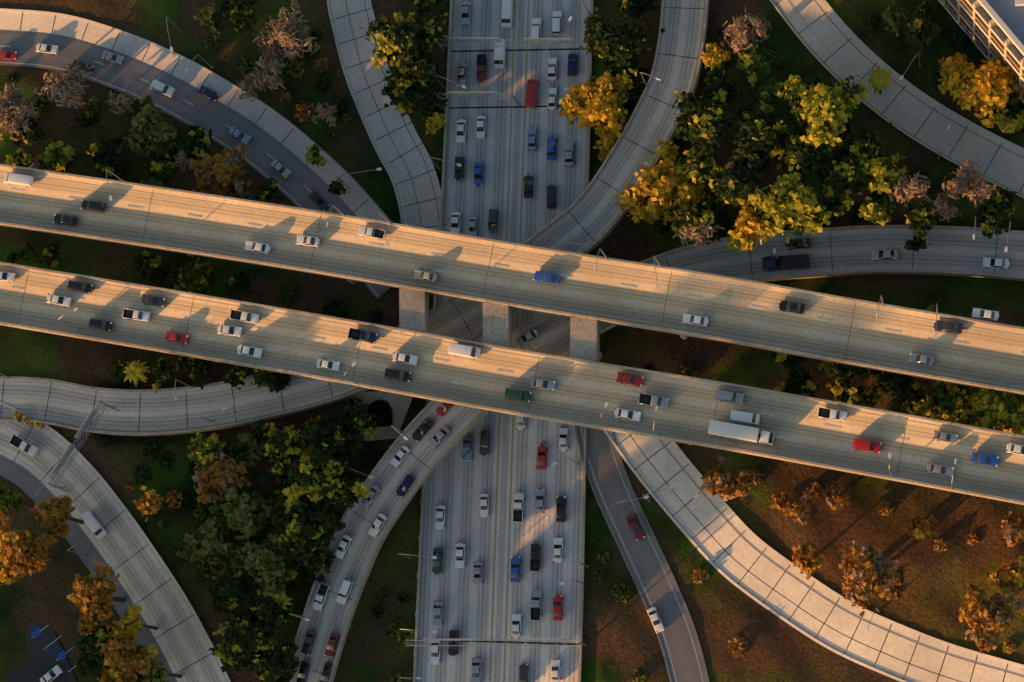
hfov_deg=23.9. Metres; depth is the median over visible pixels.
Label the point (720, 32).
bush
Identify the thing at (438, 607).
saloon car
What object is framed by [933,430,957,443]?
saloon car
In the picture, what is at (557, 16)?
suv
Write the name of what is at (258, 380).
green tree
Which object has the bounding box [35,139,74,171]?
yellow tree
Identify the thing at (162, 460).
bush
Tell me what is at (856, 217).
bush
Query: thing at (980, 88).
gold tree
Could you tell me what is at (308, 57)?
dark tree
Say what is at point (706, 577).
bush
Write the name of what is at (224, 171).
brown tree
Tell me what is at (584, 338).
bent crossbeam
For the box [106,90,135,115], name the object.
tan tree
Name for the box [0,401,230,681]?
ramp pavement
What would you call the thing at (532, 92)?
van
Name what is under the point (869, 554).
brown tree
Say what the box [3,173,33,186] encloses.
van
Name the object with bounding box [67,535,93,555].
street lamp
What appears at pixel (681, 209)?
yellow tree
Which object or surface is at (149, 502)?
tree
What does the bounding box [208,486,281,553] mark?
olive tree
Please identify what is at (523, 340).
saloon car
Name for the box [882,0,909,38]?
olive tree
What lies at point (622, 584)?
bush
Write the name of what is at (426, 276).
saloon car
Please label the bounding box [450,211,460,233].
saloon car
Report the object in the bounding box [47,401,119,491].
sign gantry
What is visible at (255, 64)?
bush
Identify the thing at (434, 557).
street lamp
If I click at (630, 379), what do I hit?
saloon car
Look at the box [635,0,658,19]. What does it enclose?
dark tree
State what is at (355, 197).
ramp shoulder pavement
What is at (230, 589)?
dark tree
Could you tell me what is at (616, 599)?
bush
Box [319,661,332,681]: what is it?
saloon car
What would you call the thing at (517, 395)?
suv
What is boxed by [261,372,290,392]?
dark tree
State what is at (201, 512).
bush
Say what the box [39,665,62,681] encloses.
parked saloon
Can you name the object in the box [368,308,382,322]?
bush
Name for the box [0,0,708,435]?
ramp connector
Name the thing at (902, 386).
dark tree
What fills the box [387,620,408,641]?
bush
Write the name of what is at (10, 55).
saloon car
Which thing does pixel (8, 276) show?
saloon car
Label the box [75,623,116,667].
dark tree
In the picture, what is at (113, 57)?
saloon car
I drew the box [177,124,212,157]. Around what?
dark tree
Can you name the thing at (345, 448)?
dark tree
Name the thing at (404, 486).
saloon car
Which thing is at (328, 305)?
bush
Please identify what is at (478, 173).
saloon car
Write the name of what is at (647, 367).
bush
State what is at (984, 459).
saloon car
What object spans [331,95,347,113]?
bush
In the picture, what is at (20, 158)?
green tree
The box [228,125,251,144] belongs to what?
saloon car
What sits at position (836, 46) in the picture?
ramp pavement
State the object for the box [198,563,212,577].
bush
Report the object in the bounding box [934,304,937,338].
street lamp
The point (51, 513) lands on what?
tree
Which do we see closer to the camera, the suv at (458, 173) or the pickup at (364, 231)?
the pickup at (364, 231)
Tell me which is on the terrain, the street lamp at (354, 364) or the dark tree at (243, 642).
the dark tree at (243, 642)
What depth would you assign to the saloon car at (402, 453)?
455.20 m
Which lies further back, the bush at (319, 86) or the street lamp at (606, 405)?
the bush at (319, 86)
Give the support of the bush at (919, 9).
on the terrain
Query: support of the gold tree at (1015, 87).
on the terrain
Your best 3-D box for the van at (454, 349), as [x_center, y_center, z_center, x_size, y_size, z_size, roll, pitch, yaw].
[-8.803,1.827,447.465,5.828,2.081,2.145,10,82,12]
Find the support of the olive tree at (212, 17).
on the terrain
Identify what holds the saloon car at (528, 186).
on the freeway
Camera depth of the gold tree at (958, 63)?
442.71 m
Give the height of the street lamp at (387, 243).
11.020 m
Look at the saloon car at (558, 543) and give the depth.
455.13 m
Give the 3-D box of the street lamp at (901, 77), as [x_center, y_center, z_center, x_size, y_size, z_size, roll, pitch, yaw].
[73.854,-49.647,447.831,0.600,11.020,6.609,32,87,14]
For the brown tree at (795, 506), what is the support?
on the terrain
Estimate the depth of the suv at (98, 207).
465.44 m
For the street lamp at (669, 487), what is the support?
on the terrain
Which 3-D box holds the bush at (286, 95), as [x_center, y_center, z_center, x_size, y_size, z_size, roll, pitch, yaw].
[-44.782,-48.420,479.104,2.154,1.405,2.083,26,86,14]
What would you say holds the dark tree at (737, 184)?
on the terrain
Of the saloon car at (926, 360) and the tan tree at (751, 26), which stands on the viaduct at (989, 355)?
the saloon car at (926, 360)
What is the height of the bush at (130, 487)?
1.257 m
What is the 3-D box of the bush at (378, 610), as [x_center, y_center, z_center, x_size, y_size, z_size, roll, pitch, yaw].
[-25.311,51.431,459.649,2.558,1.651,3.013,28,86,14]
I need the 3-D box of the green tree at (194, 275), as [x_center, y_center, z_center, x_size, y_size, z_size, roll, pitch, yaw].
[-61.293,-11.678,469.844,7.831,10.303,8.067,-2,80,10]
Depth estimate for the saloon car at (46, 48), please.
488.75 m
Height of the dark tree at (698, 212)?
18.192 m
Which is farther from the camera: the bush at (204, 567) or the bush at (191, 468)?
the bush at (191, 468)
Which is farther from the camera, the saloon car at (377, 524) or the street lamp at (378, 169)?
the street lamp at (378, 169)
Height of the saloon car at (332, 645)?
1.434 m
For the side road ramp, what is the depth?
466.00 m
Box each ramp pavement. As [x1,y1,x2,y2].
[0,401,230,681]
[327,0,446,231]
[603,430,1023,681]
[770,0,1023,197]
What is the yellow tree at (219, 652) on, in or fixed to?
on the terrain
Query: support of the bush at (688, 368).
on the terrain
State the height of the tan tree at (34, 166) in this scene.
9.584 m
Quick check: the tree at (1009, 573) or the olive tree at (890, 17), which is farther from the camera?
the olive tree at (890, 17)
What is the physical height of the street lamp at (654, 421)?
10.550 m
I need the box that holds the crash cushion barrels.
[12,411,43,428]
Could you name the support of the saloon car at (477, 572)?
on the freeway
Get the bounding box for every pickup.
[9,434,38,456]
[122,308,150,321]
[229,309,259,323]
[312,583,329,611]
[348,328,377,343]
[358,226,385,239]
[477,54,486,81]
[512,492,524,522]
[530,543,540,570]
[530,590,541,620]
[638,393,669,408]
[817,407,847,421]
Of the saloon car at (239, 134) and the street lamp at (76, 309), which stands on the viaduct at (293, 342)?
the street lamp at (76, 309)
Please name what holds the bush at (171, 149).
on the terrain
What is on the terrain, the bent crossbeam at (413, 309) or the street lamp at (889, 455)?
the bent crossbeam at (413, 309)
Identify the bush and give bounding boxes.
[4,72,17,86]
[6,253,15,263]
[15,243,33,261]
[33,96,49,114]
[76,655,97,676]
[77,616,97,635]
[88,96,102,110]
[100,163,116,177]
[125,484,134,491]
[132,465,151,483]
[143,440,162,459]
[157,450,174,469]
[157,518,168,529]
[161,140,177,154]
[163,154,178,169]
[163,266,179,287]
[165,490,182,508]
[180,498,194,512]
[188,462,196,472]
[193,504,207,519]
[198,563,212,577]
[203,34,218,50]
[211,606,225,614]
[217,0,233,7]
[231,180,246,197]
[234,56,252,74]
[250,60,261,72]
[281,92,290,101]
[281,282,301,304]
[284,57,305,75]
[291,67,304,78]
[294,100,314,121]
[295,94,307,106]
[308,27,321,42]
[313,57,328,72]
[313,77,330,95]
[322,297,338,312]
[326,130,334,139]
[327,301,348,317]
[328,108,339,121]
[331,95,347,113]
[343,113,352,123]
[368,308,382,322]
[371,448,385,466]
[371,605,387,618]
[379,589,390,599]
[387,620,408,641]
[390,670,403,681]
[397,591,411,603]
[593,571,602,579]
[596,551,609,563]
[609,585,625,602]
[611,579,633,602]
[621,95,631,111]
[630,668,647,681]
[644,365,655,370]
[652,215,672,233]
[676,154,688,163]
[677,362,698,377]
[691,565,709,584]
[713,220,728,237]
[716,28,724,37]
[716,49,734,67]
[728,635,747,657]
[745,467,764,485]
[761,48,775,59]
[806,481,822,498]
[849,203,863,220]
[866,13,881,30]
[872,183,893,199]
[877,501,892,515]
[883,571,901,588]
[883,586,897,601]
[908,164,928,179]
[914,1,933,19]
[932,538,948,551]
[933,70,941,78]
[952,29,970,48]
[967,532,978,545]
[1002,641,1016,653]
[1017,605,1023,615]
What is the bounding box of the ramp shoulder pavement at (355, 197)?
[0,8,390,221]
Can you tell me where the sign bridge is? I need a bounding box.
[437,91,520,106]
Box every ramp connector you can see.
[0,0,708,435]
[290,225,1023,681]
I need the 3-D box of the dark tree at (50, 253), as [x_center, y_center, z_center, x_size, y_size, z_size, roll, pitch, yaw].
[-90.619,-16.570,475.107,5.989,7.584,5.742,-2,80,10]
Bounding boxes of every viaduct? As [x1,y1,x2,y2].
[0,164,1023,394]
[0,262,1023,504]
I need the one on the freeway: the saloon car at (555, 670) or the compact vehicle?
the saloon car at (555, 670)
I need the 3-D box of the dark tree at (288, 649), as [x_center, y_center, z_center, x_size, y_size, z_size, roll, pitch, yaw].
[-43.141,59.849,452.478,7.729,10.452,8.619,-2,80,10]
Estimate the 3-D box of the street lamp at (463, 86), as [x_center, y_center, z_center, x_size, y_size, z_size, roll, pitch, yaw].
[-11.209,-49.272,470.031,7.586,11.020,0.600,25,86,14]
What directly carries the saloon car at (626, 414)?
on the viaduct at (293, 342)
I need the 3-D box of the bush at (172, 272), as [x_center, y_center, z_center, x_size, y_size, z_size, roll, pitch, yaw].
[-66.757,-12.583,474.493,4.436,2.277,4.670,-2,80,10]
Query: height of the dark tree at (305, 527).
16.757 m
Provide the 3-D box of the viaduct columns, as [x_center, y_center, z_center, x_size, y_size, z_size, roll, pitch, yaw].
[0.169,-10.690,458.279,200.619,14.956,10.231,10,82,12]
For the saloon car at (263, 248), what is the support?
on the viaduct at (989, 355)
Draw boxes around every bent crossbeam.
[399,287,428,332]
[483,302,511,347]
[570,317,601,361]
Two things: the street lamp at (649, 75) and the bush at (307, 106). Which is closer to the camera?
the street lamp at (649, 75)
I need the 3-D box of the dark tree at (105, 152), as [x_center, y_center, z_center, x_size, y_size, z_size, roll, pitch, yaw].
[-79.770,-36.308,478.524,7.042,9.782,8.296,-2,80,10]
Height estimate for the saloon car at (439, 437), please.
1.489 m
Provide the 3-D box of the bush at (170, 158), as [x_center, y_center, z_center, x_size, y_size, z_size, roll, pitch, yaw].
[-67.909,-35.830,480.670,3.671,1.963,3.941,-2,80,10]
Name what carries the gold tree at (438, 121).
on the terrain
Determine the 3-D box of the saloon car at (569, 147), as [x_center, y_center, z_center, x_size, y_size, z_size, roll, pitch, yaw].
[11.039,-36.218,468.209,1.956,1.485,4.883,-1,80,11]
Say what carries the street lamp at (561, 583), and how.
on the terrain
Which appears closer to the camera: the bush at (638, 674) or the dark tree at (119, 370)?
the bush at (638, 674)
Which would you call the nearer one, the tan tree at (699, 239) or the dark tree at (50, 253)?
the tan tree at (699, 239)
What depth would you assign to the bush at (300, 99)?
478.59 m
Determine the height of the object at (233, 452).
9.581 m
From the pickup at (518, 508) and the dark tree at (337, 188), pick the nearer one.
the pickup at (518, 508)
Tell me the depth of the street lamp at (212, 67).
476.50 m
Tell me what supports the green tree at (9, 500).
on the terrain
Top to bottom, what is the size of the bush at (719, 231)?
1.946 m
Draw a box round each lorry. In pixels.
[708,420,774,444]
[762,254,809,271]
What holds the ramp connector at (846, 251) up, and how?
on the connector ramp columns
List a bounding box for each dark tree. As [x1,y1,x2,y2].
[10,116,43,145]
[35,240,61,267]
[75,101,101,130]
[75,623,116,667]
[85,134,123,175]
[95,653,111,679]
[108,350,128,379]
[128,248,162,280]
[149,357,173,393]
[176,356,194,372]
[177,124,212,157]
[184,128,209,159]
[189,359,213,388]
[206,571,250,614]
[213,614,274,672]
[219,0,257,31]
[222,365,252,389]
[225,270,253,295]
[239,588,297,635]
[246,643,303,681]
[255,177,281,202]
[257,637,298,681]
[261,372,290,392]
[269,490,345,574]
[287,561,304,582]
[293,544,335,583]
[303,38,321,61]
[318,411,364,479]
[328,177,345,195]
[333,396,378,438]
[381,67,431,116]
[403,17,423,24]
[412,61,444,95]
[412,86,448,119]
[414,0,446,17]
[579,7,664,83]
[590,75,605,93]
[615,0,641,17]
[615,67,651,100]
[620,75,640,92]
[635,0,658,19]
[665,196,720,244]
[671,91,751,164]
[697,66,742,109]
[709,150,760,209]
[731,100,795,178]
[769,351,803,372]
[774,368,819,397]
[775,75,827,124]
[776,122,843,177]
[815,149,868,213]
[817,360,868,380]
[826,378,877,405]
[835,121,892,162]
[865,369,921,403]
[895,16,942,55]
[895,387,925,414]
[903,198,936,237]
[904,234,929,251]
[973,196,1013,237]
[986,88,1019,119]
[990,186,1016,215]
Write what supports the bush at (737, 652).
on the terrain
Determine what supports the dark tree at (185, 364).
on the terrain
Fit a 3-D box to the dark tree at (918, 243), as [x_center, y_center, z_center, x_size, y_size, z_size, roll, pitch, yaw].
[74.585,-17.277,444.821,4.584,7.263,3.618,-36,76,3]
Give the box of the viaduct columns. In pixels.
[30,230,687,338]
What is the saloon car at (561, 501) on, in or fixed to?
on the freeway
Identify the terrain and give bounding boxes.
[0,0,1023,681]
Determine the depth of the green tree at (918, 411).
437.16 m
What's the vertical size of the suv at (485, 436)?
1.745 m
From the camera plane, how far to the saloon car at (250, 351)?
455.04 m
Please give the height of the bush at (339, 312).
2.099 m
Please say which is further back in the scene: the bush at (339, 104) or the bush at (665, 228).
the bush at (339, 104)
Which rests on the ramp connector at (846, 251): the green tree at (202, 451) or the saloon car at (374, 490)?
the saloon car at (374, 490)
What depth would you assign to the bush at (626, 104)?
466.99 m
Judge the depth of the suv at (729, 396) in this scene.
436.47 m
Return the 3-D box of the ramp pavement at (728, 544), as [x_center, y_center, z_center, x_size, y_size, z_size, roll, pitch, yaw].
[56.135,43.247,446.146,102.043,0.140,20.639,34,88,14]
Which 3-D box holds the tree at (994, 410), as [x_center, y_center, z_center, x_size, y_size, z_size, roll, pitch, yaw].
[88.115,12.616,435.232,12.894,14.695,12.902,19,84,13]
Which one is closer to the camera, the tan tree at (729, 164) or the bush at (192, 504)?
the tan tree at (729, 164)
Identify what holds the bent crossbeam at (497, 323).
on the terrain
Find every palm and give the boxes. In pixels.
[123,359,149,386]
[269,590,292,609]
[867,65,892,94]
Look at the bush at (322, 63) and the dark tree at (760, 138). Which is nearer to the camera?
the dark tree at (760, 138)
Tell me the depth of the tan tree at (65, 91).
477.74 m
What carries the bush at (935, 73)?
on the terrain
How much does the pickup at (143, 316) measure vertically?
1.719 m
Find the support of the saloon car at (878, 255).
on the ramp connector at (846, 251)
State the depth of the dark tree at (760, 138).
438.80 m
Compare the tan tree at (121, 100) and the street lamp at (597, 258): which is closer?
the street lamp at (597, 258)
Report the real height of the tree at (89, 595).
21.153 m
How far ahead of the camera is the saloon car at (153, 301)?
460.33 m
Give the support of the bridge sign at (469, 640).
on the terrain
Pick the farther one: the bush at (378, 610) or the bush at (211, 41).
the bush at (211, 41)
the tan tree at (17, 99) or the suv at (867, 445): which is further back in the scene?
the tan tree at (17, 99)
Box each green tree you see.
[0,482,33,513]
[4,147,32,167]
[141,153,175,184]
[173,257,211,295]
[186,433,225,469]
[251,369,276,387]
[305,144,326,166]
[673,146,722,183]
[748,74,790,116]
[858,191,896,225]
[905,396,941,419]
[922,382,973,423]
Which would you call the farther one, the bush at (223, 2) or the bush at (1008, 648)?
the bush at (223, 2)
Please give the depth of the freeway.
461.27 m
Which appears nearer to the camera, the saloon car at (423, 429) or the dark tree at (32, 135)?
the saloon car at (423, 429)
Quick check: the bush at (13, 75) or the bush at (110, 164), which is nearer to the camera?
the bush at (110, 164)
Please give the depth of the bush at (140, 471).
464.92 m
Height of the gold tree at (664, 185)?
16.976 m
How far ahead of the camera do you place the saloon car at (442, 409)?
455.25 m
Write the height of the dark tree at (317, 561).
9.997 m
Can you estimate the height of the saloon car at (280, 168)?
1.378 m
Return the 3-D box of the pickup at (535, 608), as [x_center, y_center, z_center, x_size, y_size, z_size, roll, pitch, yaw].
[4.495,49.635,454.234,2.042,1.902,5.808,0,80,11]
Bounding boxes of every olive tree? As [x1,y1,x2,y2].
[121,94,177,156]
[135,660,181,681]
[140,170,163,186]
[175,511,239,579]
[193,2,224,38]
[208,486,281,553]
[229,526,294,605]
[237,432,263,467]
[249,576,270,596]
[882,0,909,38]
[938,59,952,87]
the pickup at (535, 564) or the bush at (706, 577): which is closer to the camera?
the bush at (706, 577)
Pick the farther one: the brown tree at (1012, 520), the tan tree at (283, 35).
the tan tree at (283, 35)
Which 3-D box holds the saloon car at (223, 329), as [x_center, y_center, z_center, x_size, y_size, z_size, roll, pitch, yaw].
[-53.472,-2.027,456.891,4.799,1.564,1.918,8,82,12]
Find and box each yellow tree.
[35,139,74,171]
[207,641,234,668]
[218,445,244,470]
[243,616,255,626]
[250,419,311,484]
[259,485,286,532]
[275,426,369,519]
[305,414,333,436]
[359,4,448,87]
[670,205,688,240]
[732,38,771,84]
[747,157,831,242]
[772,74,871,150]
[833,198,852,220]
[858,153,906,212]
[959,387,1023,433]
[993,106,1023,132]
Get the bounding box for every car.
[0,50,17,59]
[0,271,15,281]
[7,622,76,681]
[35,43,58,54]
[46,293,71,306]
[53,214,77,225]
[72,60,94,73]
[101,50,123,64]
[141,294,165,307]
[164,331,188,343]
[198,85,219,101]
[216,324,242,336]
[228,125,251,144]
[236,344,262,358]
[244,240,270,253]
[270,159,291,178]
[296,661,310,681]
[301,629,316,656]
[309,190,329,210]
[316,359,339,370]
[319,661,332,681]
[324,632,339,657]
[334,534,352,559]
[360,484,380,507]
[368,512,387,537]
[389,444,410,467]
[392,352,417,364]
[395,474,414,497]
[411,417,434,441]
[414,270,437,282]
[427,425,450,448]
[430,641,440,664]
[432,547,443,574]
[432,601,443,626]
[435,402,454,417]
[435,505,445,529]
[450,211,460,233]
[455,543,465,567]
[456,62,467,87]
[456,119,466,142]
[461,1,470,25]
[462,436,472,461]
[468,216,477,236]
[471,658,481,681]
[473,561,482,584]
[474,163,483,185]
[476,115,486,138]
[480,493,488,516]
[510,556,520,581]
[511,613,521,638]
[515,327,540,347]
[516,415,525,429]
[519,663,528,681]
[524,175,532,197]
[528,127,536,150]
[529,378,555,390]
[533,271,560,284]
[535,489,545,513]
[537,444,547,469]
[546,136,556,159]
[547,57,557,81]
[547,87,557,110]
[551,659,560,681]
[553,537,563,562]
[553,595,562,620]
[556,496,566,521]
[559,428,568,450]
[564,142,574,166]
[613,407,641,421]
[616,372,643,386]
[626,514,644,540]
[646,606,664,632]
[682,313,708,326]
[778,300,804,313]
[785,238,810,249]
[871,250,898,260]
[908,353,934,365]
[926,462,953,476]
[933,320,962,333]
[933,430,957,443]
[970,452,998,466]
[972,308,999,320]
[982,257,1009,269]
[1006,442,1023,455]
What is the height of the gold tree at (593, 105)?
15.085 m
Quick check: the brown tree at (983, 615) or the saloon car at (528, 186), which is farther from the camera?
the saloon car at (528, 186)
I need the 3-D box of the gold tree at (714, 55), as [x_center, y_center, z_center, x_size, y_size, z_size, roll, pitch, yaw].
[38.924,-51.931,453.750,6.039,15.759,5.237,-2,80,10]
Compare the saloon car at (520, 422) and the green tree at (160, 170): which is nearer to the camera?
the saloon car at (520, 422)
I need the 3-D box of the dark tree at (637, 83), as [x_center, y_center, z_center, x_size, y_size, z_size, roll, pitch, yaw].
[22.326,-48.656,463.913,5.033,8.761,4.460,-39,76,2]
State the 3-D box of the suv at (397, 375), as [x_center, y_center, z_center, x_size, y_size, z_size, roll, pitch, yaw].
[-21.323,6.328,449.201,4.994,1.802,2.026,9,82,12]
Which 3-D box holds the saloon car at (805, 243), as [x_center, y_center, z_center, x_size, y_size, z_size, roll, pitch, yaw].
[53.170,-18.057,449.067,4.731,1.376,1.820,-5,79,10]
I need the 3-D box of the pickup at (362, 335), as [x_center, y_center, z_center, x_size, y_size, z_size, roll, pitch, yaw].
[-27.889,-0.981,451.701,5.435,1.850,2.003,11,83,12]
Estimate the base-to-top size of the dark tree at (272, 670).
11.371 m
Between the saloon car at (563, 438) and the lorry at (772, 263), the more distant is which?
the saloon car at (563, 438)
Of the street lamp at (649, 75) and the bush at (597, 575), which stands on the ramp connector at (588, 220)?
the street lamp at (649, 75)
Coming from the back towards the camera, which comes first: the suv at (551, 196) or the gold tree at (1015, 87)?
the suv at (551, 196)
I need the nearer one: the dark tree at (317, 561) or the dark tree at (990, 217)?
the dark tree at (990, 217)
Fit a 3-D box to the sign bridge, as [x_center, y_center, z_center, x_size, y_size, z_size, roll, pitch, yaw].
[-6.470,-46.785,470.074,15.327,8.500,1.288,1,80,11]
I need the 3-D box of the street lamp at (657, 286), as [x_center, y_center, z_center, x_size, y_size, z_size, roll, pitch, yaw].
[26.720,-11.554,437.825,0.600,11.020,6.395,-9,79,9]
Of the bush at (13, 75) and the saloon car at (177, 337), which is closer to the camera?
the saloon car at (177, 337)
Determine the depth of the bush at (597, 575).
453.42 m
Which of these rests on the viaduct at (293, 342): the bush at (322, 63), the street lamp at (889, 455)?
the street lamp at (889, 455)
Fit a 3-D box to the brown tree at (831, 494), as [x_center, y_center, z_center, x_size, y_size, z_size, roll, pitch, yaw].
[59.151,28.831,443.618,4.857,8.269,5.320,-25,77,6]
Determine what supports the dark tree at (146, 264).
on the terrain
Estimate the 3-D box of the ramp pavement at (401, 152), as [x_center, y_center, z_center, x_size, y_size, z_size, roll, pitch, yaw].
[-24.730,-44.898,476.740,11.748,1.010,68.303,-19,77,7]
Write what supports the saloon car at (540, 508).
on the freeway
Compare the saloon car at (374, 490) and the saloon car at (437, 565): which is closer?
the saloon car at (374, 490)
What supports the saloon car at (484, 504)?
on the freeway
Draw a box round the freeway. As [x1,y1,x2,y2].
[413,0,593,681]
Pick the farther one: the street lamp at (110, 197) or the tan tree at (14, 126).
the tan tree at (14, 126)
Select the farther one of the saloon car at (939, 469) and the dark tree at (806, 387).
the dark tree at (806, 387)
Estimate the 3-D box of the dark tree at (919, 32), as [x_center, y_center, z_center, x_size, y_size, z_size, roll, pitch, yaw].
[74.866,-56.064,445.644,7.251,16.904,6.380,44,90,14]
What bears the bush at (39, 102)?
on the terrain
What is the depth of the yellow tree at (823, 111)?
435.20 m
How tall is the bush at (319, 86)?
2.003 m
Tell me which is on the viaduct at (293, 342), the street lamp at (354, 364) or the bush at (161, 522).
the street lamp at (354, 364)
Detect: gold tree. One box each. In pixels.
[110,604,157,636]
[422,112,449,134]
[558,69,632,145]
[593,136,615,161]
[607,138,706,225]
[700,41,732,71]
[727,191,781,250]
[938,52,968,91]
[938,56,1016,127]
[1003,425,1023,434]
[1007,75,1023,99]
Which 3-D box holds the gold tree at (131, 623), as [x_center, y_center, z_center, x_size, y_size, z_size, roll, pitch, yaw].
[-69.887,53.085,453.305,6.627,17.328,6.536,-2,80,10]
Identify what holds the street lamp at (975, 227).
on the ramp connector at (846, 251)
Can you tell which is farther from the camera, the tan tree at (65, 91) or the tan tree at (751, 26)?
the tan tree at (65, 91)
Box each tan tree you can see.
[0,84,32,121]
[0,102,41,144]
[4,78,34,112]
[28,153,56,171]
[34,63,93,108]
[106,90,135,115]
[173,146,196,172]
[237,74,259,101]
[250,43,286,91]
[252,0,319,62]
[309,102,337,126]
[672,212,724,247]
[720,161,755,204]
[722,6,771,57]
[885,173,931,204]
[930,190,961,221]
[941,159,996,207]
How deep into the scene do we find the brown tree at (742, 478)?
445.08 m
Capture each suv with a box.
[67,280,93,293]
[80,200,105,212]
[88,318,112,331]
[150,79,175,97]
[336,578,353,604]
[384,368,411,381]
[448,630,459,655]
[454,157,464,180]
[479,431,490,455]
[488,209,498,232]
[503,388,531,402]
[531,18,541,43]
[547,185,556,208]
[552,11,562,34]
[567,53,577,75]
[714,389,743,403]
[852,438,881,452]
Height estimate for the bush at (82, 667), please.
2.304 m
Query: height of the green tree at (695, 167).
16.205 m
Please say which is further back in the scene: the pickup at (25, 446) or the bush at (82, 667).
the pickup at (25, 446)
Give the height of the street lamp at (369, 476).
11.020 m
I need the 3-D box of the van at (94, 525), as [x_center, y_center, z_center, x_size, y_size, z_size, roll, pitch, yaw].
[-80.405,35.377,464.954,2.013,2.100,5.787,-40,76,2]
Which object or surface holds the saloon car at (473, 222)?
on the freeway
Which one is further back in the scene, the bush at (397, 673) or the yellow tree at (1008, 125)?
the bush at (397, 673)
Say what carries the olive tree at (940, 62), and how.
on the terrain
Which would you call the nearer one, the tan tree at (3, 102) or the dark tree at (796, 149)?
the dark tree at (796, 149)
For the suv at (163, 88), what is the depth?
482.64 m
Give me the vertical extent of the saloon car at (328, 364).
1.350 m
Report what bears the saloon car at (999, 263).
on the ramp connector at (846, 251)
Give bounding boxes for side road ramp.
[0,455,176,681]
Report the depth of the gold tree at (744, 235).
441.47 m
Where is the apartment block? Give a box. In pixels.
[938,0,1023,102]
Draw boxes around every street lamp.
[36,479,50,498]
[58,307,78,329]
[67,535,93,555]
[106,169,125,200]
[166,17,182,51]
[175,379,191,400]
[186,54,213,71]
[201,407,225,421]
[289,613,309,620]
[326,205,344,226]
[336,168,381,188]
[343,465,373,478]
[344,362,356,383]
[379,212,392,245]
[391,425,407,439]
[398,553,436,558]
[399,677,420,679]
[400,629,436,633]
[429,157,460,170]
[434,75,465,88]
[552,457,578,465]
[559,579,584,584]
[568,0,590,20]
[594,248,607,270]
[600,402,609,425]
[616,495,648,509]
[640,72,660,86]
[642,486,672,502]
[653,406,659,436]
[654,256,660,288]
[876,295,883,317]
[888,453,891,475]
[899,52,920,79]
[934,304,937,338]
[937,125,950,159]
[951,458,956,488]
[973,217,976,238]
[1004,221,1010,251]
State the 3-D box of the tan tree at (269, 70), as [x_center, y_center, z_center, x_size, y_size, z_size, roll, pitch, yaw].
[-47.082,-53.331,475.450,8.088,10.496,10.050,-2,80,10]
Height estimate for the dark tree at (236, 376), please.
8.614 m
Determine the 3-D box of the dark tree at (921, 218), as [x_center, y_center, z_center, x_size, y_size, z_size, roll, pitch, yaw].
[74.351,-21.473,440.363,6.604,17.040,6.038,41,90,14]
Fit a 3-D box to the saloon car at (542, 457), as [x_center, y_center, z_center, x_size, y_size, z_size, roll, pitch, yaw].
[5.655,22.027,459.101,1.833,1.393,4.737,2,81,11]
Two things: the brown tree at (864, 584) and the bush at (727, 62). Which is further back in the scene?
the bush at (727, 62)
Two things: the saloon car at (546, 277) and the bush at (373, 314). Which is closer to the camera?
the saloon car at (546, 277)
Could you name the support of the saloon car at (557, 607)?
on the freeway
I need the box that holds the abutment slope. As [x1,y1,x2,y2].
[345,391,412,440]
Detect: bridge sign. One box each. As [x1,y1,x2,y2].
[405,639,586,645]
[437,37,593,53]
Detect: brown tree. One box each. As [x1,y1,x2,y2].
[190,142,251,197]
[191,433,250,504]
[700,455,743,500]
[732,471,750,499]
[770,491,818,526]
[822,481,848,509]
[839,541,889,582]
[839,541,898,615]
[958,583,1023,654]
[1000,511,1023,536]
[1003,516,1023,547]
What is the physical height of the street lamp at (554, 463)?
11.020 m
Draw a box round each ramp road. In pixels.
[0,16,392,298]
[574,425,708,681]
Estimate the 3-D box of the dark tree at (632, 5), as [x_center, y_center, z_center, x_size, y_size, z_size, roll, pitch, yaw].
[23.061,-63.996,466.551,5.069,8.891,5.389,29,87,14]
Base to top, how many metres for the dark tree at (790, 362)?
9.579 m
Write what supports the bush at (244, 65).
on the terrain
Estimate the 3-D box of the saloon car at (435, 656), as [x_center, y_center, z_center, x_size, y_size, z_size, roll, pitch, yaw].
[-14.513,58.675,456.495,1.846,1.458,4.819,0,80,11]
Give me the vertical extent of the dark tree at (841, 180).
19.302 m
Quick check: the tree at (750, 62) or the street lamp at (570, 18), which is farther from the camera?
the street lamp at (570, 18)
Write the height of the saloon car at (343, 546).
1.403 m
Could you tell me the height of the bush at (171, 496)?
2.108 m
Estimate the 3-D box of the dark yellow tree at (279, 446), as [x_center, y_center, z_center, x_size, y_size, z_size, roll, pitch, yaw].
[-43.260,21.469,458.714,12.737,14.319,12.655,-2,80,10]
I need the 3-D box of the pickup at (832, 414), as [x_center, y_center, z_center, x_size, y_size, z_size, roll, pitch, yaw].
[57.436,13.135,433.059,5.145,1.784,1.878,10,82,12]
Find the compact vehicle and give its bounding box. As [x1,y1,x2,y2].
[296,234,319,246]
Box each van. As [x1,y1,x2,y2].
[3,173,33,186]
[81,510,107,539]
[448,343,480,358]
[494,40,505,68]
[501,0,513,27]
[526,79,538,107]
[730,410,759,424]
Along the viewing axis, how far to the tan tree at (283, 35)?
472.28 m
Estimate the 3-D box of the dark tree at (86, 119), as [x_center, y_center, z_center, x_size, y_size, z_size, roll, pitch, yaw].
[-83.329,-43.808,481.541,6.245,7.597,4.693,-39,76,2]
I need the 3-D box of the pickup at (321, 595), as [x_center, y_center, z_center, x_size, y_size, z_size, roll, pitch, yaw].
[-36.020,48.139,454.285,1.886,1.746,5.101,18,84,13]
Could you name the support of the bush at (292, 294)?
on the terrain

